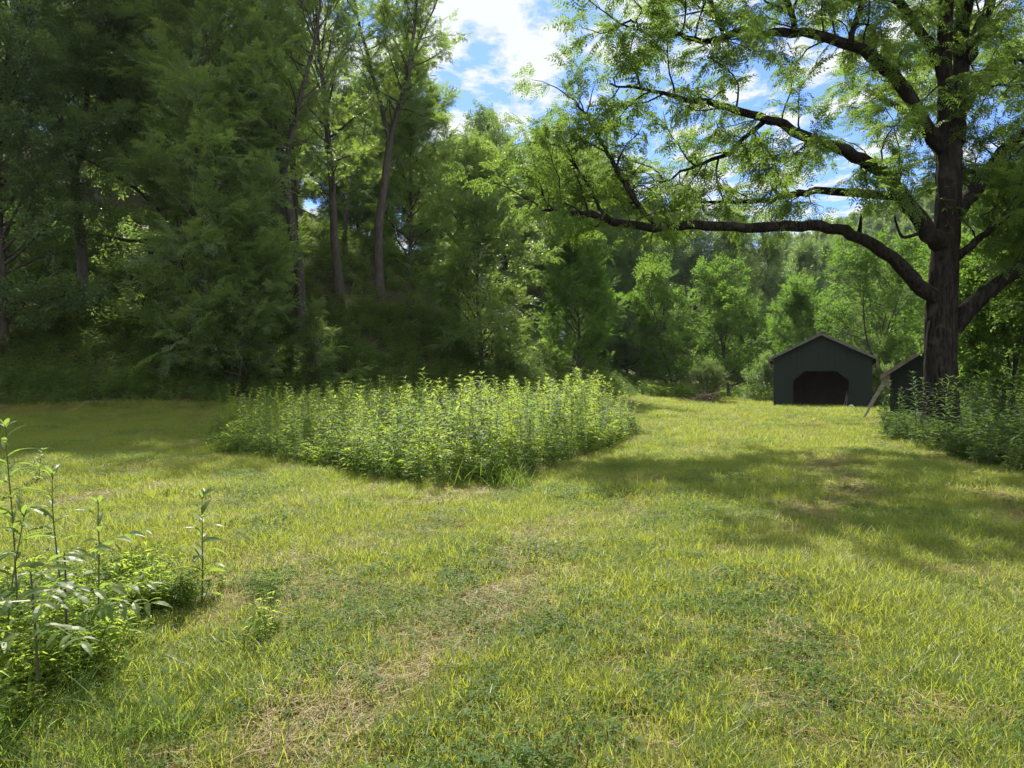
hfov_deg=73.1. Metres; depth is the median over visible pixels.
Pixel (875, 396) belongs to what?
extension ladder
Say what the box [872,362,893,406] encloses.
dark bush
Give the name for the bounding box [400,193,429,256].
forest tree
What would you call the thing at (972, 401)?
shade weed
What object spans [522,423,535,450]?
weed stalk
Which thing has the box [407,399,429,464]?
weed stalk
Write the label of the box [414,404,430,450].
weed stalk
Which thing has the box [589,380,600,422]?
weed stalk
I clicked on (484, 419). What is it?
weed stalk
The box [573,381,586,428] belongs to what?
weed stalk
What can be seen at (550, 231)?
slim tree
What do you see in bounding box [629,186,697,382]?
skyline tree
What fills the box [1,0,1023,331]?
sky
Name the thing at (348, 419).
weed stalk
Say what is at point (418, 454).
weed stalk
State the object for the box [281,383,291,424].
weed stalk
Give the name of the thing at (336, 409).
weed stalk
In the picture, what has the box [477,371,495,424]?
weed stalk
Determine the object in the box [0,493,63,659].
tall weed
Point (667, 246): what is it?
skyline tree
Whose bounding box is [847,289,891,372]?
valley tree
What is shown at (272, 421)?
weed stalk
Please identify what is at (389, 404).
weed stalk
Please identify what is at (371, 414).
weed stalk
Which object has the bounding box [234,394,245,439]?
weed stalk
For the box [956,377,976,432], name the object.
shade weed
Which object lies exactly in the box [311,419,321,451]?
weed stalk
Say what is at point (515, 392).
weed stalk
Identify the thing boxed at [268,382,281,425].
weed stalk
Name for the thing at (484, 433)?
weed stalk
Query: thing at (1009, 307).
broadleaf tree
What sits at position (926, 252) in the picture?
broadleaf tree
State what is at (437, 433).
weed stalk
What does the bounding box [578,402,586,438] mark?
weed stalk
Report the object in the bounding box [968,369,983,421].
shade weed
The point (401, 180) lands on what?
backdrop tree
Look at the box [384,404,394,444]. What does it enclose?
weed stalk
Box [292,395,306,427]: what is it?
weed stalk
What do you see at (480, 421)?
weed stalk
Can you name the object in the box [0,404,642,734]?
patch undergrowth
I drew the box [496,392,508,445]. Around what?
weed stalk
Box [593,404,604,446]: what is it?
weed stalk
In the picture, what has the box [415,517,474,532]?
fallen stick
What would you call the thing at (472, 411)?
weed stalk
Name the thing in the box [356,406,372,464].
weed stalk
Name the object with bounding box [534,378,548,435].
weed stalk
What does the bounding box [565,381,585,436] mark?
weed stalk
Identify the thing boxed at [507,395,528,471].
weed stalk
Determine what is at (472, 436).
weed stalk
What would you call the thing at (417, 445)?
weed stalk
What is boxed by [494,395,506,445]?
weed stalk
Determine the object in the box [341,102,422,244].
forest tree
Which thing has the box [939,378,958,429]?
shade weed
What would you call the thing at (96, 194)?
forest tree
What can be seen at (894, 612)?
meadow grass
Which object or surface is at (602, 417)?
weed stalk
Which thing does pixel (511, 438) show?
weed stalk
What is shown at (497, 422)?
weed stalk
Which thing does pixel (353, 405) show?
weed stalk
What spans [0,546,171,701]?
walnut seedling
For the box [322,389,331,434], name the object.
weed stalk
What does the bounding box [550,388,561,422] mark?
weed stalk
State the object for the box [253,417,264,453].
weed stalk
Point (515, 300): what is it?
lit sapling
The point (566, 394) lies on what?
weed stalk
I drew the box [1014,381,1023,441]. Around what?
shade weed
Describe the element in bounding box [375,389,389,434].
weed stalk
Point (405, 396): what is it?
weed stalk
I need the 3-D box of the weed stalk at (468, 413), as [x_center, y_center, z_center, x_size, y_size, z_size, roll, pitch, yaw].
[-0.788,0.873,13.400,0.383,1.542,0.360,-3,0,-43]
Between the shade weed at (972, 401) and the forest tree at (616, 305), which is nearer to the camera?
the shade weed at (972, 401)
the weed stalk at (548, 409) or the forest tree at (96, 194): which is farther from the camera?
the forest tree at (96, 194)
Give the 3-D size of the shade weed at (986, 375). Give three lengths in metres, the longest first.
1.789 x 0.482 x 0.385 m
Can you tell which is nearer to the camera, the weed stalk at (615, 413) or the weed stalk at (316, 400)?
the weed stalk at (316, 400)
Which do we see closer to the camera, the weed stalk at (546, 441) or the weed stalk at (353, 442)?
the weed stalk at (353, 442)
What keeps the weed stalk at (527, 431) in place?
on the ground at (136, 197)
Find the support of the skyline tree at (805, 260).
on the ground at (136, 197)
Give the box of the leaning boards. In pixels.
[844,391,848,406]
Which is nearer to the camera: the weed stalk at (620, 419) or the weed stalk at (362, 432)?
the weed stalk at (362, 432)
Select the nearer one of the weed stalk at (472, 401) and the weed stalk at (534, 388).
the weed stalk at (472, 401)
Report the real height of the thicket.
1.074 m
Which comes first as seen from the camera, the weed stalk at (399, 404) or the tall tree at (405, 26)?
the weed stalk at (399, 404)
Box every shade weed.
[878,385,888,422]
[884,380,893,426]
[888,393,904,438]
[897,386,909,431]
[906,371,924,440]
[909,379,921,424]
[917,377,936,435]
[929,383,942,429]
[932,374,955,434]
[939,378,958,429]
[940,387,957,431]
[950,376,970,451]
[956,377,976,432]
[957,386,977,446]
[961,386,976,432]
[962,370,987,459]
[963,381,982,436]
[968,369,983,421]
[976,369,1001,445]
[978,381,993,419]
[979,373,1000,452]
[979,377,1000,466]
[982,382,998,413]
[982,395,999,427]
[994,385,1005,427]
[997,378,1007,418]
[1005,392,1018,429]
[1007,367,1023,444]
[1010,381,1023,426]
[1013,395,1023,433]
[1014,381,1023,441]
[1015,381,1023,436]
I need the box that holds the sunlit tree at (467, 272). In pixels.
[414,123,565,371]
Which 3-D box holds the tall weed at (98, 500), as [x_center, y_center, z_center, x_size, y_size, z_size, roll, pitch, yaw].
[-2.377,1.139,3.971,0.325,1.006,0.344,0,0,-13]
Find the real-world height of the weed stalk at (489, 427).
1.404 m
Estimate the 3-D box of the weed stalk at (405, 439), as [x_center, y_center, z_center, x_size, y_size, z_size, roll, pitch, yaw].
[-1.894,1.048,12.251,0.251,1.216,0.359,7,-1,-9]
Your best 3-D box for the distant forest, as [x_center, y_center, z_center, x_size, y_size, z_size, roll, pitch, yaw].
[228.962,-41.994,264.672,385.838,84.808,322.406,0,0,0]
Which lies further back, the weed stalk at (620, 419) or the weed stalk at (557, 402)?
the weed stalk at (620, 419)
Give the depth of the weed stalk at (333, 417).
14.47 m
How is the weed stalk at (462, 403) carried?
on the ground at (136, 197)
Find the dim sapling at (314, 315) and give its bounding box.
[287,293,347,379]
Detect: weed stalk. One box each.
[227,384,233,418]
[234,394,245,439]
[240,393,251,428]
[243,405,251,433]
[248,405,259,450]
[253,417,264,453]
[257,394,270,431]
[261,408,270,446]
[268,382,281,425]
[270,406,275,438]
[279,405,292,455]
[280,403,291,437]
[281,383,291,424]
[285,412,295,449]
[289,407,303,445]
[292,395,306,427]
[293,398,303,448]
[302,392,317,433]
[306,384,319,425]
[308,397,321,438]
[311,399,322,446]
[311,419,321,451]
[318,410,335,453]
[320,381,332,421]
[320,398,336,452]
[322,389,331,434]
[326,387,342,430]
[326,406,337,459]
[328,389,344,441]
[329,395,344,440]
[329,400,337,438]
[330,420,339,445]
[332,417,342,463]
[333,379,349,433]
[338,377,350,426]
[338,382,358,429]
[341,400,353,438]
[343,383,357,423]
[344,410,353,440]
[347,413,360,466]
[351,386,363,434]
[354,424,363,450]
[354,439,361,475]
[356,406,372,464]
[358,379,370,425]
[363,408,378,469]
[365,398,379,436]
[367,424,375,453]
[370,390,378,435]
[370,415,388,476]
[372,392,380,435]
[373,391,387,432]
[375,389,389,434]
[378,406,405,473]
[380,376,392,425]
[382,391,398,437]
[383,387,393,429]
[383,391,392,434]
[383,399,392,431]
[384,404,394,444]
[387,406,408,462]
[387,409,401,478]
[390,410,409,472]
[395,386,407,437]
[398,396,411,454]
[399,405,412,443]
[400,375,411,424]
[401,385,417,435]
[401,409,413,448]
[402,385,415,433]
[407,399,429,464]
[411,428,427,477]
[412,414,425,480]
[414,386,423,430]
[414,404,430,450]
[416,410,430,444]
[417,368,432,422]
[417,405,429,467]
[418,396,428,434]
[422,388,443,435]
[423,380,442,445]
[425,380,445,467]
[425,389,444,441]
[425,394,453,480]
[425,404,435,454]
[432,405,445,464]
[435,386,461,462]
[438,391,452,429]
[440,377,470,469]
[441,392,456,446]
[441,398,461,461]
[445,411,460,443]
[447,406,465,471]
[452,387,466,454]
[454,374,470,427]
[458,388,477,472]
[459,388,494,469]
[461,384,471,430]
[462,371,480,448]
[462,390,476,446]
[464,378,480,452]
[468,417,480,456]
[474,407,492,456]
[474,409,488,467]
[475,404,486,450]
[476,380,487,432]
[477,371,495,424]
[477,401,499,460]
[482,411,498,475]
[484,411,504,474]
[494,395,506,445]
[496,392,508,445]
[499,408,515,467]
[503,390,516,443]
[504,384,519,435]
[506,423,516,475]
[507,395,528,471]
[510,376,523,419]
[512,382,527,426]
[514,394,526,455]
[517,405,526,450]
[519,386,528,427]
[519,392,537,443]
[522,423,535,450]
[523,409,534,457]
[524,416,538,464]
[525,416,537,452]
[528,385,537,420]
[531,412,537,449]
[532,393,543,434]
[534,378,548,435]
[535,406,548,465]
[535,408,547,442]
[541,424,550,459]
[542,395,551,433]
[542,400,552,463]
[543,380,557,418]
[543,394,553,436]
[546,379,556,426]
[549,388,567,441]
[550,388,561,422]
[553,397,564,435]
[554,380,569,433]
[555,401,569,455]
[558,390,570,438]
[558,402,571,458]
[559,411,569,456]
[561,373,574,425]
[561,375,571,422]
[564,381,576,432]
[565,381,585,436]
[565,395,579,441]
[570,414,578,456]
[571,393,583,447]
[572,385,579,427]
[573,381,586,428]
[573,396,580,435]
[574,369,583,419]
[575,408,586,454]
[576,396,593,447]
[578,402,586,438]
[581,387,595,454]
[583,397,593,450]
[588,377,600,416]
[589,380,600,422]
[591,398,599,433]
[591,400,598,445]
[592,374,603,415]
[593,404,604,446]
[594,383,605,423]
[595,411,606,448]
[598,391,609,420]
[599,393,614,446]
[604,397,612,443]
[606,378,613,415]
[607,397,618,432]
[617,391,625,431]
[621,382,628,416]
[622,395,633,425]
[623,391,633,434]
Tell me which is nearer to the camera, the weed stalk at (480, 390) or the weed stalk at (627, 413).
the weed stalk at (480, 390)
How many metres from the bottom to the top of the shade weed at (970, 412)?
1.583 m
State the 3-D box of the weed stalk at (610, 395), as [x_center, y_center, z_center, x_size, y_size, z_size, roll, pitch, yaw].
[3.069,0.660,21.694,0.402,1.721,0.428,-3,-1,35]
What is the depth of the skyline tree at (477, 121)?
74.19 m
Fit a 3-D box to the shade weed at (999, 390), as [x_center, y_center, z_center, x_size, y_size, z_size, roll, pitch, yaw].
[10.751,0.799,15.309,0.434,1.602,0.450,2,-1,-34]
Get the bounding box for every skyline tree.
[437,132,504,281]
[438,129,461,179]
[441,98,519,297]
[468,110,542,314]
[489,125,573,324]
[491,147,583,341]
[524,145,595,339]
[557,164,645,361]
[561,133,622,364]
[583,209,692,380]
[599,150,673,369]
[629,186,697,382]
[629,232,722,384]
[688,196,770,385]
[734,208,807,382]
[763,235,852,361]
[795,237,872,349]
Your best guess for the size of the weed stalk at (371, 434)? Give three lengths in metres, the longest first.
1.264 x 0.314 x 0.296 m
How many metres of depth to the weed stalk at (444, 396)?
12.74 m
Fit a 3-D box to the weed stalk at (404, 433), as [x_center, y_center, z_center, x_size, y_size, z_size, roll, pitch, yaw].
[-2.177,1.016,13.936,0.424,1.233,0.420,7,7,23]
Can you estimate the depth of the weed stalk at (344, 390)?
15.32 m
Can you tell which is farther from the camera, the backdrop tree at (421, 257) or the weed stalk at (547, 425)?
the backdrop tree at (421, 257)
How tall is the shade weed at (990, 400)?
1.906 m
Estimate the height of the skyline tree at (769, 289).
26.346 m
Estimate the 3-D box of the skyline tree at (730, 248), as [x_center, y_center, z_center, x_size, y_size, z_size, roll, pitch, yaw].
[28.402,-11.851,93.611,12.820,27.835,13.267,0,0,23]
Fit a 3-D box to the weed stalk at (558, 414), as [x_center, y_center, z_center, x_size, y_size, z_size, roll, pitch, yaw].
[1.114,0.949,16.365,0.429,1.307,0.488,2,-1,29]
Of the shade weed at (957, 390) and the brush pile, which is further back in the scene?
the brush pile
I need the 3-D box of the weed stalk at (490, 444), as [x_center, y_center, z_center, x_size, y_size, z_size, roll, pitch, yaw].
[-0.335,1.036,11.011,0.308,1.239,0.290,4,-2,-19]
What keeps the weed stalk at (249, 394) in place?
on the ground at (136, 197)
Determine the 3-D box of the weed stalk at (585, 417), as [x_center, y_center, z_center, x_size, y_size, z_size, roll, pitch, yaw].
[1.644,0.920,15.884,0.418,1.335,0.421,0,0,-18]
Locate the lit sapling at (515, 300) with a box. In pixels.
[482,279,547,370]
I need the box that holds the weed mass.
[216,374,641,460]
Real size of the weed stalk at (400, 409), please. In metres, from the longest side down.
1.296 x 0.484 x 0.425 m
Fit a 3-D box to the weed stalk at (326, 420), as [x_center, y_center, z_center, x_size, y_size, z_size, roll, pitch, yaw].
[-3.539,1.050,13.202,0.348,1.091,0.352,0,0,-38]
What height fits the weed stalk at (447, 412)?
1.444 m
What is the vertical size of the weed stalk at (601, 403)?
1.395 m
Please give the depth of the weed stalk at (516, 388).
14.96 m
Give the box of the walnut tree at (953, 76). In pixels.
[441,0,1023,436]
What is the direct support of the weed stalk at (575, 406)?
on the ground at (136, 197)
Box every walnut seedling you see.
[0,527,172,685]
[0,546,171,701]
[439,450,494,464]
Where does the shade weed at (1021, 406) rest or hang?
on the ground at (136, 197)
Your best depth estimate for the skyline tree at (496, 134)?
64.21 m
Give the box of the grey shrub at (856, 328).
[808,300,879,364]
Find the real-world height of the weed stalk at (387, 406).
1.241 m
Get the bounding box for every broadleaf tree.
[907,190,1023,413]
[908,244,1023,389]
[961,163,1023,367]
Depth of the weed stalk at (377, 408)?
14.66 m
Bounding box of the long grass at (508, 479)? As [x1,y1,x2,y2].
[0,451,554,767]
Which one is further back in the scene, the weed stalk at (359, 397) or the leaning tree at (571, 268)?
the leaning tree at (571, 268)
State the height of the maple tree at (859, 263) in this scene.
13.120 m
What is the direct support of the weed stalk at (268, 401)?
on the ground at (136, 197)
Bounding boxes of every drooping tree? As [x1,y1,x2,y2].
[90,0,318,381]
[170,177,303,391]
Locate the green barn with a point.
(821, 368)
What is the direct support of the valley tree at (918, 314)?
on the ground at (136, 197)
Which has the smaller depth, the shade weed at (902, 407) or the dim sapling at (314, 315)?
the shade weed at (902, 407)
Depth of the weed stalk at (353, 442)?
11.75 m
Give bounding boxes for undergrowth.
[0,189,647,407]
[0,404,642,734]
[635,379,1023,419]
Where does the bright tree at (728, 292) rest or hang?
on the ground at (136, 197)
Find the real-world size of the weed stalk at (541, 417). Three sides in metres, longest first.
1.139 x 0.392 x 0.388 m
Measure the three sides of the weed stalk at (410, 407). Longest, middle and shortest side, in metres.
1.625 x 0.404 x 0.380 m
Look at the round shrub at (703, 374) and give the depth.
44.77 m
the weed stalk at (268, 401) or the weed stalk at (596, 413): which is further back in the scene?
the weed stalk at (268, 401)
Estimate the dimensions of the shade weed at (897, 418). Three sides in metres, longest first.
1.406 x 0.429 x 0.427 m
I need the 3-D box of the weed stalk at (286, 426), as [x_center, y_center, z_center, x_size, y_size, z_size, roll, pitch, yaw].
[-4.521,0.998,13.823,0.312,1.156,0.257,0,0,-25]
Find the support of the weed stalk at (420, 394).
on the ground at (136, 197)
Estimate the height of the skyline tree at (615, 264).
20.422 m
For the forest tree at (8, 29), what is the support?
on the ground at (136, 197)
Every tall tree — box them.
[246,0,340,229]
[267,0,396,299]
[335,0,473,294]
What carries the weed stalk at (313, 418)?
on the ground at (136, 197)
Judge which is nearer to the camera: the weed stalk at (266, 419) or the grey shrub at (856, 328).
the weed stalk at (266, 419)
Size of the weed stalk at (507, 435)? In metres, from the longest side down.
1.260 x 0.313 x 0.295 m
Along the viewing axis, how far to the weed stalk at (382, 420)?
16.16 m
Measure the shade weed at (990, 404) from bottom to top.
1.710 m
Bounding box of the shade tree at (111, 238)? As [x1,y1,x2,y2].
[2,0,307,297]
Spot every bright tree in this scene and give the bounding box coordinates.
[619,252,716,392]
[682,250,771,397]
[762,271,836,353]
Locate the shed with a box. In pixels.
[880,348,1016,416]
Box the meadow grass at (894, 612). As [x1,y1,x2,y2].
[0,388,1023,767]
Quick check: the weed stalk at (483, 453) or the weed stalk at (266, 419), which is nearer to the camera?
the weed stalk at (483, 453)
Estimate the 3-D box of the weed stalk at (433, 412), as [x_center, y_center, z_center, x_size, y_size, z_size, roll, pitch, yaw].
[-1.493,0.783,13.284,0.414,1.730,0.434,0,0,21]
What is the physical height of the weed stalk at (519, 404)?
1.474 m
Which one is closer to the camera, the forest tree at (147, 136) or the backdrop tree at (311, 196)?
the forest tree at (147, 136)
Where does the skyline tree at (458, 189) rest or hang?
on the ground at (136, 197)
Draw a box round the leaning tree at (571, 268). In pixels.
[526,206,632,381]
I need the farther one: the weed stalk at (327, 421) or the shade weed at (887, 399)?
the shade weed at (887, 399)
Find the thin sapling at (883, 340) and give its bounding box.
[868,331,903,397]
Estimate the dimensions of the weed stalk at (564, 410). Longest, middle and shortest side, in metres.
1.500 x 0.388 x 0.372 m
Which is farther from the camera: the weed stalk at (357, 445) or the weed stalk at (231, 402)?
the weed stalk at (231, 402)
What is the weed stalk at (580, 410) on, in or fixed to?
on the ground at (136, 197)
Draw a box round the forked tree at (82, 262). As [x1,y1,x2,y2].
[0,0,191,307]
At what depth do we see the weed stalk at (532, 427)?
13.98 m
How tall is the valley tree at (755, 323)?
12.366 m
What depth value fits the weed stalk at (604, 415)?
15.82 m
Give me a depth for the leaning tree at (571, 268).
42.48 m
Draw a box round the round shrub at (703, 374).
[688,357,729,398]
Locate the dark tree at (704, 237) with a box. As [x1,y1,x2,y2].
[663,181,756,381]
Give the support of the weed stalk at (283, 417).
on the ground at (136, 197)
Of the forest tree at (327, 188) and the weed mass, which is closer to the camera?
the weed mass
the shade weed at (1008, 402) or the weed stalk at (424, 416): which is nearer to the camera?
the weed stalk at (424, 416)
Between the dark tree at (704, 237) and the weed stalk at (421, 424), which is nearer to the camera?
the weed stalk at (421, 424)
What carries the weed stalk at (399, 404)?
on the ground at (136, 197)
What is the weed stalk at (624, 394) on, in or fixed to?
on the ground at (136, 197)
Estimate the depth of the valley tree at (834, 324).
82.98 m
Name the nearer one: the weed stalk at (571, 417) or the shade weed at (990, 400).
the shade weed at (990, 400)
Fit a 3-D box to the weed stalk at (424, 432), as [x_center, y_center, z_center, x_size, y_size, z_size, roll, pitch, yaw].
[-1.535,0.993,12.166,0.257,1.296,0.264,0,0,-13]
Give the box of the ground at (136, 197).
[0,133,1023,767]
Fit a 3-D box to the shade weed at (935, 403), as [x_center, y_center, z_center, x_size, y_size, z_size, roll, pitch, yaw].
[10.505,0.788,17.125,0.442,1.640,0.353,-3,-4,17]
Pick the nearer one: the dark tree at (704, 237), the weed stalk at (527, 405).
the weed stalk at (527, 405)
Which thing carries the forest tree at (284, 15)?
on the ground at (136, 197)
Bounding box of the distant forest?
[710,160,1018,385]
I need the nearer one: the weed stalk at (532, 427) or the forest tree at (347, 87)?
the weed stalk at (532, 427)
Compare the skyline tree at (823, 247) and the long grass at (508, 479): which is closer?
the long grass at (508, 479)
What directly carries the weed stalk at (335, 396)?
on the ground at (136, 197)
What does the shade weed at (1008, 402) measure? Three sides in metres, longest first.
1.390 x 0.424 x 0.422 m
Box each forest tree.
[0,0,148,354]
[0,1,25,133]
[39,1,107,150]
[52,4,137,214]
[131,98,190,191]
[166,0,352,347]
[258,144,317,195]
[270,60,308,217]
[272,113,324,202]
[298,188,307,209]
[300,45,386,236]
[305,112,368,223]
[319,167,372,233]
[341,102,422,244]
[342,80,431,203]
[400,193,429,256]
[582,208,639,364]
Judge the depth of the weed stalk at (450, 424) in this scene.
13.73 m
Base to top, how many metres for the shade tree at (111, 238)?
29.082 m
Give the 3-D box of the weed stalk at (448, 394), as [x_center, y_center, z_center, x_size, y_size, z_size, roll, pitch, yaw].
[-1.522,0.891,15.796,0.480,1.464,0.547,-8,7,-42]
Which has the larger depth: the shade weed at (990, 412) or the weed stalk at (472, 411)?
the shade weed at (990, 412)
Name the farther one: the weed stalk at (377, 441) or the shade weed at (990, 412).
the shade weed at (990, 412)
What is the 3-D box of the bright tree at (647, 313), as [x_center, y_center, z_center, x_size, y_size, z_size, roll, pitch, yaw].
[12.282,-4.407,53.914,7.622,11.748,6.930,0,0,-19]
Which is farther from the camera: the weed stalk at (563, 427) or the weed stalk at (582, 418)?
the weed stalk at (582, 418)
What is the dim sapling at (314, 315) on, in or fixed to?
on the ground at (136, 197)
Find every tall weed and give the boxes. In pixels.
[0,416,61,633]
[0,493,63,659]
[26,446,49,481]
[26,464,93,610]
[73,495,131,651]
[168,487,228,599]
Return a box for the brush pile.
[686,384,724,402]
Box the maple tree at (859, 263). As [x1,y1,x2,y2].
[809,218,925,383]
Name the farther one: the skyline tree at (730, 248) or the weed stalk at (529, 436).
the skyline tree at (730, 248)
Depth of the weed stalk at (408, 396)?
14.31 m
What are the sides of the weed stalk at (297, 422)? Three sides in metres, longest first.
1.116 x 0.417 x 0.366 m
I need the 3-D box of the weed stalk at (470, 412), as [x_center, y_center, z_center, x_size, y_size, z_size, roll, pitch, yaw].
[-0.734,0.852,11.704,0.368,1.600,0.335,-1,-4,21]
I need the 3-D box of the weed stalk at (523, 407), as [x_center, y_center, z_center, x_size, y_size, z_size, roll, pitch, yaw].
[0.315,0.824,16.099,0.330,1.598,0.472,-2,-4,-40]
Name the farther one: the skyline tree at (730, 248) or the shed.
the skyline tree at (730, 248)
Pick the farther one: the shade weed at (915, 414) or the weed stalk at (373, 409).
the shade weed at (915, 414)
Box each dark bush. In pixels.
[734,349,773,400]
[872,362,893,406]
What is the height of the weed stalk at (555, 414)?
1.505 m
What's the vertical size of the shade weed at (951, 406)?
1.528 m
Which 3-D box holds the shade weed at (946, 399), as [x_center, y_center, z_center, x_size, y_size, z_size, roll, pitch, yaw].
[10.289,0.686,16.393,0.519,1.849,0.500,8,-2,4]
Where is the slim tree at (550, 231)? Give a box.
[520,112,613,357]
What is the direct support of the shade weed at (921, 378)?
on the ground at (136, 197)
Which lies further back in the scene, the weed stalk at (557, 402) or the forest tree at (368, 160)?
the forest tree at (368, 160)
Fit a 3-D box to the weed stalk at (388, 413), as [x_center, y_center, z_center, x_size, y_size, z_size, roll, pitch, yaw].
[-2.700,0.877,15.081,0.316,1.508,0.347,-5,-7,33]
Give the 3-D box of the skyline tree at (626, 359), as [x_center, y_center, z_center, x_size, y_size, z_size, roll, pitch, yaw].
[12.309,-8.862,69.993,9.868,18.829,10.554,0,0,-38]
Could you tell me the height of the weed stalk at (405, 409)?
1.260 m
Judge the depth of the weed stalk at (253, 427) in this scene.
14.41 m
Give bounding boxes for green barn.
[768,332,878,407]
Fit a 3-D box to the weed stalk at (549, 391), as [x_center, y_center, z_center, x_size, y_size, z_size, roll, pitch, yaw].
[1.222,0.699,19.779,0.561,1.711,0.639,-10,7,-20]
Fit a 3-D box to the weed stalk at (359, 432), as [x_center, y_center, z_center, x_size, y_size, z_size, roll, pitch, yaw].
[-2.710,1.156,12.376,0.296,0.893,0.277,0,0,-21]
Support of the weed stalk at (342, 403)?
on the ground at (136, 197)
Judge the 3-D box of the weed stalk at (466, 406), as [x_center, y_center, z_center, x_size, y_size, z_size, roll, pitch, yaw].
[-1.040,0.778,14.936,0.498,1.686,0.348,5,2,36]
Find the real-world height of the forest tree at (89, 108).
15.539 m
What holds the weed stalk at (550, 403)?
on the ground at (136, 197)
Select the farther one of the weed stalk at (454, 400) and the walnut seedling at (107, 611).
the weed stalk at (454, 400)
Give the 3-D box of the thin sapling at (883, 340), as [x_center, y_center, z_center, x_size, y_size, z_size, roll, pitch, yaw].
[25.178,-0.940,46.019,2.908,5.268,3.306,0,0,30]
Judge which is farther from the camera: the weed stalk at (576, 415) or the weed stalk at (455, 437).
the weed stalk at (576, 415)
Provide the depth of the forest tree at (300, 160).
68.33 m
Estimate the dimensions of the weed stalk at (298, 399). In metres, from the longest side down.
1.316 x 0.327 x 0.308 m
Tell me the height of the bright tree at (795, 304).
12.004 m
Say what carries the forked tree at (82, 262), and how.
on the ground at (136, 197)
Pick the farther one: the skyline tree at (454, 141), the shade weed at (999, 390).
the skyline tree at (454, 141)
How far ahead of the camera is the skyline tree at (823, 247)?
110.25 m
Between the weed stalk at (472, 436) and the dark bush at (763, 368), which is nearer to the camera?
the weed stalk at (472, 436)
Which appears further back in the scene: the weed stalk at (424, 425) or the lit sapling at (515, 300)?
the lit sapling at (515, 300)
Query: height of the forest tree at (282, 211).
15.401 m
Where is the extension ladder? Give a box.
[863,381,884,417]
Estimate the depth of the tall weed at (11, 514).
4.00 m
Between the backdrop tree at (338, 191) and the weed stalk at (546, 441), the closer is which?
the weed stalk at (546, 441)
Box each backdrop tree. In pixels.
[271,65,331,206]
[311,72,390,233]
[362,25,467,276]
[405,141,468,272]
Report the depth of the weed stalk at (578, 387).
20.73 m
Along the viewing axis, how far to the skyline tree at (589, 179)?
76.28 m
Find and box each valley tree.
[719,281,769,385]
[725,286,779,384]
[818,300,851,340]
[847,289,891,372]
[874,292,924,370]
[877,295,915,362]
[971,311,1023,392]
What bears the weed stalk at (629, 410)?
on the ground at (136, 197)
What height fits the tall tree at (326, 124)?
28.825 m
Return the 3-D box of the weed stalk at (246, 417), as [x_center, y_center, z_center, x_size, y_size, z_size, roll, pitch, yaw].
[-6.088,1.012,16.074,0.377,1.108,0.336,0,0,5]
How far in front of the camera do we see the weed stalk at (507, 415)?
12.57 m
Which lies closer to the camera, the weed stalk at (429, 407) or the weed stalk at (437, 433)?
the weed stalk at (437, 433)
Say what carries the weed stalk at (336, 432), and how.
on the ground at (136, 197)
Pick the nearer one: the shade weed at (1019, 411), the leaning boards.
the shade weed at (1019, 411)
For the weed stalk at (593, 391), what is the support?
on the ground at (136, 197)
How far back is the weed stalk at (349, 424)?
12.77 m
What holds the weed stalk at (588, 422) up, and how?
on the ground at (136, 197)
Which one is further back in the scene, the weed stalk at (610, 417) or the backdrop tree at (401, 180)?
the backdrop tree at (401, 180)
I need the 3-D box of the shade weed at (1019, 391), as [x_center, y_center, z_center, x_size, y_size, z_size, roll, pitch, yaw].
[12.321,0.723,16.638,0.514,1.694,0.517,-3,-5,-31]
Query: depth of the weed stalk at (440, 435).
10.84 m
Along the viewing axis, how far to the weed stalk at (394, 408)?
13.57 m
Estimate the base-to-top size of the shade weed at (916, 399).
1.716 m
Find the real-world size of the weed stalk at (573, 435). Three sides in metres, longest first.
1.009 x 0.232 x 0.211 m
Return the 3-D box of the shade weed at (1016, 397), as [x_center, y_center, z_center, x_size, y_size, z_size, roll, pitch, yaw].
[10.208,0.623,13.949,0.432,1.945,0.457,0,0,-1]
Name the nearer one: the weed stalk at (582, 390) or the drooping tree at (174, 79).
the weed stalk at (582, 390)
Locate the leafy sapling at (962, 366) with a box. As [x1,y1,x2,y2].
[922,232,1023,412]
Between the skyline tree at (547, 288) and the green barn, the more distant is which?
the skyline tree at (547, 288)
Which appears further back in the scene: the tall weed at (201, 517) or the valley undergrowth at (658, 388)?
the valley undergrowth at (658, 388)
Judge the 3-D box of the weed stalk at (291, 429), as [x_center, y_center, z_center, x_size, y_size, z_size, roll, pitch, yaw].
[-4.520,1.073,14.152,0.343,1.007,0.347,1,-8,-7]
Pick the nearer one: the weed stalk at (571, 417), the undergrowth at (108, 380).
the weed stalk at (571, 417)
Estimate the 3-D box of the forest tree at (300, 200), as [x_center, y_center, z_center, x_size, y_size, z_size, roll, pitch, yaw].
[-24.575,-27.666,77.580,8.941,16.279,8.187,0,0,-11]
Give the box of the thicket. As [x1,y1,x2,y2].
[871,403,1023,472]
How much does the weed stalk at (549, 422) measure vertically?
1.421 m
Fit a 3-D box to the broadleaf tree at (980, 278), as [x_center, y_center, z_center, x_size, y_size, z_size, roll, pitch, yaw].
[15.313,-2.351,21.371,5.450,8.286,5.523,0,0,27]
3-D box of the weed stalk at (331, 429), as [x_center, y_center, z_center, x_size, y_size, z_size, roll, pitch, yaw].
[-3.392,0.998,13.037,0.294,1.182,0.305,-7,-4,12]
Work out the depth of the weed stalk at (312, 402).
15.75 m
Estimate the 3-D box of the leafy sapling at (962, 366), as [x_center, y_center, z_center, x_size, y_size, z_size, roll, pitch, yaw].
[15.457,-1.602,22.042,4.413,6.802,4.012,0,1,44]
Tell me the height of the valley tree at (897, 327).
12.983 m

